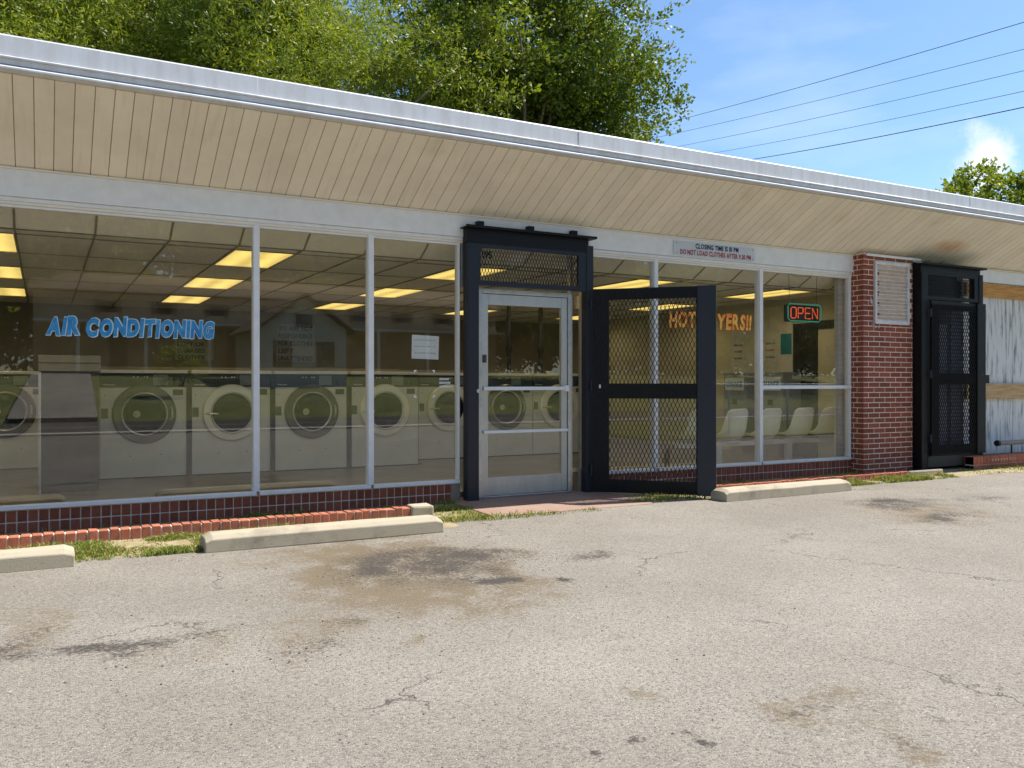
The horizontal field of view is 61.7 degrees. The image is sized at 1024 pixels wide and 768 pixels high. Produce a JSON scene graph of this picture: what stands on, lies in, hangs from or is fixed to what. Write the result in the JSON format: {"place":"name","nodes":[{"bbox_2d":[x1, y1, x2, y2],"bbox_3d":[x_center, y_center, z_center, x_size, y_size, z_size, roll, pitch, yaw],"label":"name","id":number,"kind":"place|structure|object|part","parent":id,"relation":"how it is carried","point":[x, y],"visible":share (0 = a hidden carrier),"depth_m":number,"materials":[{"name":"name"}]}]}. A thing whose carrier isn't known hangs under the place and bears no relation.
{"place":"outdoors","nodes":[
{"label":"outdoors","id":0,"kind":"place"},
{"bbox_2d":[0,472,1023,767],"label":"asphalt pavement","id":1,"kind":"structure","parent":0,"point":[870,650],"depth_m":3.95,"materials":[{"name":"grey asphalt"}]},
{"bbox_2d":[0,544,74,572],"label":"wheel stop","id":2,"kind":"object","parent":1,"relation":"on","point":[38,558],"visible":1,"depth_m":5.53,"materials":[{"name":"concrete"}]},
{"bbox_2d":[0,502,484,557],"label":"dirt bed","id":3,"kind":"object","parent":1,"relation":"on","point":[129,543],"visible":0.19,"depth_m":6.77,"materials":[{"name":"brown soil"}]},
{"bbox_2d":[0,506,409,549],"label":"brick kerb","id":4,"kind":"structure","parent":3,"relation":"on","point":[114,533],"depth_m":6.79,"materials":[{"name":"red brick"}]},
{"bbox_2d":[2,498,601,562],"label":"grass","id":5,"kind":"structure","parent":3,"relation":"on","point":[92,549],"depth_m":6.52,"materials":[{"name":"green plant"}]},
{"bbox_2d":[406,503,433,515],"bbox_3d":[-0.838,1.146,7.768,0.224,0.117,0.170,0,0,-29],"label":"concrete block","id":6,"kind":"object","parent":3,"relation":"on","point":[416,509],"depth_m":7.70,"materials":[{"name":"beige concrete"}]},
{"bbox_2d":[200,515,443,552],"bbox_3d":[-1.416,1.136,6.608,1.840,0.128,0.239,0,0,-29],"label":"wheel stop","id":7,"kind":"object","parent":1,"relation":"on","point":[264,537],"visible":0.97,"depth_m":6.47,"materials":[{"name":"concrete"}]},
{"bbox_2d":[6,482,1017,766],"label":"grit","id":8,"kind":"object","parent":1,"relation":"on","point":[448,614],"visible":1,"depth_m":5.14,"materials":[{"name":"gravel"}]},
{"bbox_2d":[711,479,851,501],"bbox_3d":[2.936,1.136,9.265,1.890,0.128,0.239,0,0,-30],"label":"wheel stop","id":9,"kind":"object","parent":1,"relation":"on","point":[751,492],"visible":1,"depth_m":9.09,"materials":[{"name":"concrete"}]},
{"bbox_2d":[615,465,1023,496],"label":"dirt bed","id":10,"kind":"object","parent":1,"relation":"on","point":[968,472],"visible":0.25,"depth_m":11.63,"materials":[{"name":"brown soil"}]},
{"bbox_2d":[716,471,907,487],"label":"brick kerb","id":11,"kind":"structure","parent":10,"relation":"on","point":[865,476],"depth_m":10.31,"materials":[{"name":"red brick"}]},
{"bbox_2d":[625,464,1023,502],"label":"grass","id":12,"kind":"structure","parent":10,"relation":"on","point":[853,481],"depth_m":10.49,"materials":[{"name":"green plant"}]},
{"bbox_2d":[908,469,942,474],"bbox_3d":[5.409,1.163,11.289,0.704,0.078,0.120,0,0,-29],"label":"concrete block","id":13,"kind":"object","parent":10,"relation":"on","point":[926,472],"depth_m":11.24,"materials":[{"name":"beige concrete"}]},
{"bbox_2d":[965,452,1023,468],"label":"brick ledge","id":14,"kind":"object","parent":10,"relation":"on","point":[985,461],"visible":0.92,"depth_m":12.17,"materials":[{"name":"red brick"}]},
{"bbox_2d":[994,439,1023,452],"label":"drain pipe","id":15,"kind":"object","parent":14,"relation":"on","point":[1005,442],"visible":0.86,"depth_m":12.56,"materials":[{"name":"grey metal"}]},
{"bbox_2d":[148,0,1023,200],"label":"sky","id":16,"kind":"structure","parent":0,"point":[742,51],"materials":[{"name":"blue"}]},
{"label":"parking lot","id":17,"kind":"structure","parent":0,"visible":0},
{"bbox_2d":[453,489,653,516],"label":"entry slab","id":18,"kind":"structure","parent":17,"relation":"on","point":[573,500],"depth_m":8.54,"materials":[{"name":"beige concrete"}]},
{"bbox_2d":[606,492,707,502],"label":"concrete slab","id":19,"kind":"structure","parent":17,"relation":"on","point":[651,497],"depth_m":9.05,"materials":[{"name":"grey concrete"}]},
{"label":"ground","id":20,"kind":"structure","parent":0,"visible":0},
{"bbox_2d":[0,0,165,59],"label":"tree","id":21,"kind":"object","parent":20,"relation":"on","point":[15,26],"visible":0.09,"depth_m":19.34,"materials":[{"name":"green plant"}]},
{"bbox_2d":[0,0,399,94],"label":"tree","id":22,"kind":"object","parent":20,"relation":"on","point":[150,4],"visible":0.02,"depth_m":26.96,"materials":[{"name":"green plant"}]},
{"bbox_2d":[0,0,512,114],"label":"tree","id":23,"kind":"object","parent":20,"relation":"on","point":[235,36],"visible":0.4,"depth_m":21.36,"materials":[{"name":"green plant"}]},
{"bbox_2d":[0,33,1023,533],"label":"laundromat building","id":24,"kind":"structure","parent":20,"relation":"on","point":[134,191],"depth_m":9.31,"materials":[{"name":"brick"}]},
{"bbox_2d":[0,232,17,252],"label":"ceiling light","id":25,"kind":"object","parent":24,"relation":"attached to","point":[8,242],"visible":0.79,"depth_m":8.01,"materials":[{"name":"beige plastic"}]},
{"bbox_2d":[0,265,23,278],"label":"ceiling light","id":26,"kind":"object","parent":24,"relation":"attached to","point":[14,272],"visible":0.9,"depth_m":10.10,"materials":[{"name":"beige plastic"}]},
{"bbox_2d":[0,287,26,296],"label":"ceiling light","id":27,"kind":"object","parent":24,"relation":"attached to","point":[12,291],"visible":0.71,"depth_m":12.30,"materials":[{"name":"beige plastic"}]},
{"bbox_2d":[0,371,38,468],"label":"washing machine","id":28,"kind":"object","parent":24,"relation":"on","point":[18,419],"visible":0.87,"depth_m":11.17,"materials":[{"name":"metal"}]},
{"bbox_3d":[-6.548,0.355,11.081,0.704,0.704,0.071,0,0,-29],"label":"door","id":29,"kind":"part","parent":28,"relation":"part of","materials":[{"name":"metal"}]},
{"bbox_2d":[38,355,100,493],"bbox_3d":[-4.790,0.410,9.274,0.572,1.410,1.030,0,0,-29],"label":"side cabinet","id":30,"kind":"object","parent":24,"relation":"on","point":[68,423],"visible":1,"depth_m":8.84,"materials":[{"name":"grey metal"}]},
{"bbox_2d":[0,203,256,510],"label":"window","id":31,"kind":"structure","parent":24,"relation":"in","point":[188,329],"depth_m":7.25,"materials":[{"name":"white metal"}]},
{"bbox_2d":[161,295,211,303],"bbox_3d":[-5.065,-1.317,13.309,0.600,0.026,1.208,0,0,-29],"label":"ceiling light","id":32,"kind":"object","parent":24,"relation":"attached to","point":[184,299],"visible":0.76,"depth_m":13.32,"materials":[{"name":"beige plastic"}]},
{"bbox_2d":[175,320,213,360],"bbox_3d":[-5.635,-0.770,15.244,0.660,0.700,0.018,0,0,-29],"label":"notice board","id":33,"kind":"object","parent":24,"relation":"attached to","point":[196,348],"visible":0.6,"depth_m":15.24,"materials":[{"name":"beige paper"}]},
{"bbox_2d":[183,277,245,288],"bbox_3d":[-3.897,-1.317,11.167,0.600,0.026,1.208,0,0,-29],"label":"ceiling light","id":34,"kind":"object","parent":24,"relation":"attached to","point":[212,283],"visible":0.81,"depth_m":11.20,"materials":[{"name":"beige plastic"}]},
{"bbox_2d":[214,249,295,268],"bbox_3d":[-2.729,-1.317,9.025,0.600,0.026,1.208,0,0,-29],"label":"ceiling light","id":35,"kind":"object","parent":24,"relation":"attached to","point":[236,258],"visible":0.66,"depth_m":9.04,"materials":[{"name":"beige plastic"}]},
{"bbox_2d":[276,324,314,361],"bbox_3d":[-4.063,-0.770,16.101,0.720,0.700,0.018,0,0,-29],"label":"notice board","id":36,"kind":"object","parent":24,"relation":"attached to","point":[295,342],"visible":1,"depth_m":16.09,"materials":[{"name":"black"}]},
{"bbox_2d":[251,225,370,494],"bbox_3d":[-1.860,-0.214,8.017,1.105,2.436,0.102,0,0,-29],"label":"window","id":37,"kind":"structure","parent":24,"relation":"in","point":[255,231],"depth_m":7.73,"materials":[{"name":"white metal"}]},
{"bbox_2d":[99,452,577,479],"bbox_3d":[-2.044,1.151,12.377,7.140,0.099,1.610,0,0,-29],"label":"machine base","id":38,"kind":"object","parent":24,"relation":"on","point":[315,469],"visible":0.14,"depth_m":11.13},
{"bbox_2d":[99,369,187,478],"bbox_3d":[-4.559,0.466,10.543,0.955,1.268,1.022,0,0,-29],"label":"washing machine","id":39,"kind":"object","parent":38,"relation":"on","point":[142,423],"visible":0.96,"depth_m":10.12,"materials":[{"name":"metal"}]},
{"bbox_3d":[-4.333,0.355,10.125,0.704,0.704,0.071,0,0,-29],"label":"door","id":40,"kind":"part","parent":39,"relation":"part of","materials":[{"name":"metal"}]},
{"bbox_2d":[187,370,270,474],"bbox_3d":[-3.677,0.466,11.016,0.955,1.268,1.036,0,0,-29],"label":"washing machine","id":41,"kind":"object","parent":38,"relation":"on","point":[221,421],"visible":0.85,"depth_m":10.57,"materials":[{"name":"metal"}]},
{"bbox_3d":[-3.452,0.355,10.597,0.704,0.704,0.085,0,0,-29],"label":"door","id":42,"kind":"part","parent":41,"relation":"part of","materials":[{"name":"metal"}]},
{"bbox_2d":[271,371,347,470],"bbox_3d":[-2.803,0.466,11.501,0.955,1.268,1.022,0,0,-29],"label":"washing machine","id":43,"kind":"object","parent":38,"relation":"on","point":[310,419],"visible":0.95,"depth_m":11.08,"materials":[{"name":"metal"}]},
{"bbox_3d":[-2.577,0.355,11.082,0.704,0.704,0.071,0,0,-29],"label":"door","id":44,"kind":"part","parent":43,"relation":"part of","materials":[{"name":"metal"}]},
{"bbox_2d":[101,367,553,474],"bbox_3d":[-2.039,0.440,12.460,7.252,1.320,1.666,0,0,-37],"label":"bulkhead","id":45,"kind":"object","parent":38,"relation":"on","point":[272,423],"visible":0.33,"depth_m":11.19,"materials":[{"name":"beige laminate"}]},
{"bbox_2d":[344,371,417,466],"bbox_3d":[-1.921,0.466,11.973,0.955,1.268,1.036,0,0,-29],"label":"washing machine","id":46,"kind":"object","parent":38,"relation":"on","point":[395,422],"visible":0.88,"depth_m":11.59,"materials":[{"name":"metal"}]},
{"bbox_3d":[-1.696,0.355,11.554,0.704,0.704,0.085,0,0,-29],"label":"door","id":47,"kind":"part","parent":46,"relation":"part of","materials":[{"name":"metal"}]},
{"bbox_2d":[417,372,462,458],"bbox_3d":[-1.150,0.466,13.134,0.955,1.268,1.036,0,0,-29],"label":"washing machine","id":48,"kind":"object","parent":38,"relation":"on","point":[436,426],"visible":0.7,"depth_m":12.64,"materials":[{"name":"metal"}]},
{"bbox_3d":[-0.925,0.355,12.715,0.704,0.704,0.085,0,0,-29],"label":"door","id":49,"kind":"part","parent":48,"relation":"part of","materials":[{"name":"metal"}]},
{"bbox_2d":[488,373,532,455],"bbox_3d":[-0.306,0.466,13.602,0.955,1.268,1.022,0,0,-29],"label":"washing machine","id":50,"kind":"object","parent":38,"relation":"on","point":[509,409],"visible":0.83,"depth_m":13.22,"materials":[{"name":"metal"}]},
{"bbox_3d":[-0.081,0.355,13.184,0.704,0.704,0.071,0,0,-29],"label":"door","id":51,"kind":"part","parent":50,"relation":"part of","materials":[{"name":"metal"}]},
{"bbox_2d":[532,373,577,453],"bbox_3d":[0.544,0.466,14.058,0.955,1.268,1.036,0,0,-29],"label":"washing machine","id":52,"kind":"object","parent":38,"relation":"on","point":[545,409],"visible":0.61,"depth_m":13.56,"materials":[{"name":"metal"}]},
{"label":"door","id":53,"kind":"part","parent":52,"relation":"part of","materials":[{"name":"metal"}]},
{"bbox_2d":[313,302,363,309],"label":"ceiling light","id":54,"kind":"object","parent":24,"relation":"attached to","point":[336,306],"visible":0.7,"depth_m":14.53,"materials":[{"name":"beige plastic"}]},
{"bbox_2d":[359,287,424,297],"bbox_3d":[-1.748,-1.317,12.339,0.600,0.026,1.208,0,0,-29],"label":"ceiling light","id":55,"kind":"object","parent":24,"relation":"attached to","point":[387,292],"visible":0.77,"depth_m":12.30,"materials":[{"name":"beige plastic"}]},
{"bbox_2d":[365,235,459,487],"bbox_3d":[-0.972,-0.214,8.501,0.969,2.436,0.102,0,0,-29],"label":"window","id":56,"kind":"structure","parent":24,"relation":"in","point":[369,241],"depth_m":8.31,"materials":[{"name":"white metal"}]},
{"bbox_2d":[411,335,438,359],"bbox_3d":[-0.866,-0.367,8.574,0.296,0.245,0.004,0,0,-29],"label":"paper notice","id":57,"kind":"object","parent":24,"relation":"attached to","point":[425,347],"visible":1,"depth_m":8.57,"materials":[{"name":"white paper"}]},
{"bbox_2d":[422,267,505,279],"bbox_3d":[-0.580,-1.317,10.197,0.600,0.026,1.208,0,0,-29],"label":"ceiling light","id":58,"kind":"object","parent":24,"relation":"attached to","point":[448,275],"visible":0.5,"depth_m":10.28,"materials":[{"name":"beige plastic"}]},
{"bbox_2d":[442,310,494,314],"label":"ceiling light","id":59,"kind":"object","parent":24,"relation":"attached to","point":[453,313],"visible":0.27,"depth_m":15.74,"materials":[{"name":"beige plastic"}]},
{"bbox_2d":[505,306,511,372],"bbox_3d":[-0.052,-0.730,13.924,0.105,1.140,0.110,0,0,-29],"label":"ceiling pole","id":60,"kind":"object","parent":24,"relation":"attached to","point":[508,348],"visible":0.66,"depth_m":13.89,"materials":[{"name":"grey metal"}]},
{"bbox_2d":[482,294,568,495],"bbox_3d":[0.145,0.110,9.062,1.030,2.080,0.095,0,0,-29],"label":"door","id":61,"kind":"structure","parent":24,"relation":"in","point":[542,482],"depth_m":9.08,"materials":[{"name":"metal"}]},
{"bbox_2d":[537,307,543,372],"bbox_3d":[0.475,-0.730,14.211,0.105,1.140,0.110,0,0,-29],"label":"ceiling pole","id":62,"kind":"object","parent":24,"relation":"attached to","point":[540,349],"visible":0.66,"depth_m":14.18,"materials":[{"name":"grey metal"}]},
{"bbox_2d":[575,296,579,308],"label":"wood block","id":63,"kind":"structure","parent":24,"relation":"attached to","point":[577,302],"depth_m":9.34,"materials":[{"name":"brown wood"}]},
{"bbox_2d":[460,221,715,500],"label":"security gate","id":64,"kind":"structure","parent":24,"relation":"attached to","point":[598,390],"depth_m":9.04,"materials":[{"name":"black metal"}]},
{"bbox_2d":[593,255,655,473],"bbox_3d":[1.211,-0.214,9.691,0.976,2.436,0.102,0,0,-29],"label":"window","id":65,"kind":"structure","parent":24,"relation":"in","point":[594,256],"depth_m":9.72,"materials":[{"name":"white metal"}]},
{"bbox_2d":[593,278,677,288],"bbox_3d":[1.569,-1.317,11.368,0.600,0.026,1.208,0,0,-29],"label":"ceiling light","id":66,"kind":"object","parent":24,"relation":"attached to","point":[639,283],"visible":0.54,"depth_m":11.31,"materials":[{"name":"beige plastic"}]},
{"bbox_2d":[629,303,691,310],"bbox_3d":[2.551,-1.317,14.683,0.600,0.026,1.208,0,0,-29],"label":"ceiling light","id":67,"kind":"object","parent":24,"relation":"attached to","point":[663,307],"visible":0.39,"depth_m":14.71,"materials":[{"name":"beige plastic"}]},
{"bbox_2d":[650,260,761,470],"bbox_3d":[2.348,-0.214,10.311,1.666,2.436,0.102,0,0,-29],"label":"window","id":68,"kind":"structure","parent":24,"relation":"in","point":[653,265],"depth_m":9.94,"materials":[{"name":"white metal"}]},
{"bbox_2d":[673,240,754,261],"bbox_3d":[2.434,-1.587,10.274,1.270,0.165,0.010,0,0,-29],"label":"wall sign","id":69,"kind":"object","parent":24,"relation":"attached to","point":[684,248],"visible":1,"depth_m":10.26,"materials":[{"name":"white metal"}]},
{"bbox_2d":[733,341,743,362],"bbox_3d":[3.752,-0.530,14.221,0.005,0.360,0.260,0,0,-29],"label":"price list","id":70,"kind":"object","parent":24,"relation":"attached to","point":[738,351],"visible":1,"depth_m":14.22,"materials":[{"name":"beige paper"}]},
{"bbox_2d":[724,373,754,453],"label":"washing machine","id":71,"kind":"object","parent":24,"relation":"on","point":[739,390],"visible":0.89,"depth_m":13.71,"materials":[{"name":"metal"}]},
{"bbox_2d":[666,407,833,463],"bbox_3d":[3.414,0.720,11.862,2.911,0.790,0.566,0,0,-29],"label":"seat row","id":72,"kind":"object","parent":24,"relation":"on","point":[733,430],"visible":0.73,"depth_m":11.73,"materials":[{"name":"beige plastic"}]},
{"bbox_2d":[722,289,808,298],"bbox_3d":[3.719,-1.317,12.540,0.600,0.026,1.208,0,0,-29],"label":"ceiling light","id":73,"kind":"object","parent":24,"relation":"attached to","point":[770,293],"visible":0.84,"depth_m":12.58,"materials":[{"name":"beige plastic"}]},
{"bbox_2d":[765,339,776,361],"bbox_3d":[4.096,-0.530,13.589,0.005,0.360,0.260,0,0,-29],"label":"price list","id":74,"kind":"object","parent":24,"relation":"attached to","point":[770,350],"visible":1,"depth_m":13.58,"materials":[{"name":"beige paper"}]},
{"bbox_2d":[763,372,800,457],"bbox_3d":[4.102,0.468,13.171,0.393,1.295,0.500,0,0,-29],"label":"washing machine","id":75,"kind":"object","parent":24,"relation":"on","point":[787,402],"visible":0.59,"depth_m":13.00,"materials":[{"name":"metal"}]},
{"bbox_2d":[781,333,791,354],"bbox_3d":[4.252,-0.620,13.309,0.004,0.320,0.220,0,0,-29],"label":"teal poster","id":76,"kind":"object","parent":24,"relation":"attached to","point":[786,343],"visible":1,"depth_m":13.30,"materials":[{"name":"paper"}]},
{"bbox_2d":[784,274,820,322],"bbox_3d":[3.810,-1.130,11.237,0.628,0.640,0.066,0,0,-29],"label":"open sign","id":77,"kind":"object","parent":24,"relation":"hanging from","point":[797,312],"visible":0.97,"depth_m":11.22,"materials":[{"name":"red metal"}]},
{"bbox_2d":[755,269,851,464],"bbox_3d":[3.783,-0.214,11.094,1.656,2.436,0.102,0,0,-29],"label":"window","id":78,"kind":"structure","parent":24,"relation":"in","point":[759,386],"depth_m":10.85,"materials":[{"name":"white metal"}]},
{"bbox_2d":[793,319,833,457],"bbox_3d":[4.588,0.085,12.695,0.024,2.050,1.100,0,0,-29],"label":"dark doorway","id":79,"kind":"structure","parent":24,"relation":"in","point":[805,335],"depth_m":12.91,"materials":[{"name":"black"}]},
{"bbox_2d":[834,278,842,456],"bbox_3d":[4.412,-0.152,11.591,0.085,2.535,0.070,0,0,-29],"label":"post","id":80,"kind":"object","parent":24,"relation":"on","point":[838,366],"visible":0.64,"depth_m":11.57,"materials":[{"name":"grey metal"}]},
{"bbox_2d":[911,262,988,469],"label":"security gate","id":81,"kind":"structure","parent":24,"relation":"attached to","point":[976,378],"depth_m":11.90,"materials":[{"name":"black metal"}]},
{"bbox_2d":[939,311,961,444],"bbox_3d":[6.250,-0.075,12.246,0.500,1.950,0.020,0,0,-29],"label":"inner door panel","id":82,"kind":"structure","parent":24,"relation":"in","point":[950,311],"depth_m":12.19,"materials":[{"name":"black metal"}]},
{"bbox_2d":[345,0,695,143],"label":"tree","id":83,"kind":"object","parent":20,"relation":"on","point":[550,79],"visible":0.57,"depth_m":28.01,"materials":[{"name":"green plant"}]},
{"bbox_2d":[935,157,1023,204],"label":"tree","id":84,"kind":"object","parent":20,"relation":"on","point":[963,184],"visible":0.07,"depth_m":39.66,"materials":[{"name":"green plant"}]},
{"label":"utility pole","id":85,"kind":"object","parent":20,"relation":"on","visible":0},
{"bbox_2d":[641,22,1023,129],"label":"power line","id":86,"kind":"object","parent":85,"relation":"attached to","point":[859,70],"visible":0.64,"depth_m":43.72,"materials":[{"name":"black metal"}]},
{"bbox_2d":[652,49,1023,138],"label":"power line","id":87,"kind":"object","parent":85,"relation":"attached to","point":[855,91],"visible":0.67,"depth_m":43.67,"materials":[{"name":"black metal"}]},
{"bbox_2d":[716,91,1023,152],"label":"power line","id":88,"kind":"object","parent":85,"relation":"attached to","point":[884,120],"visible":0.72,"depth_m":43.91,"materials":[{"name":"black metal"}]},
{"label":"utility pole","id":89,"kind":"object","parent":20,"relation":"on","visible":0},
{"bbox_2d":[677,71,1021,146],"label":"power line","id":90,"kind":"object","parent":89,"relation":"attached to","point":[864,107],"visible":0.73,"depth_m":44.05,"materials":[{"name":"black metal"}]},
{"bbox_2d":[751,107,1023,159],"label":"power line","id":91,"kind":"object","parent":89,"relation":"attached to","point":[899,132],"visible":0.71,"depth_m":43.86,"materials":[{"name":"black metal"}]}
]}

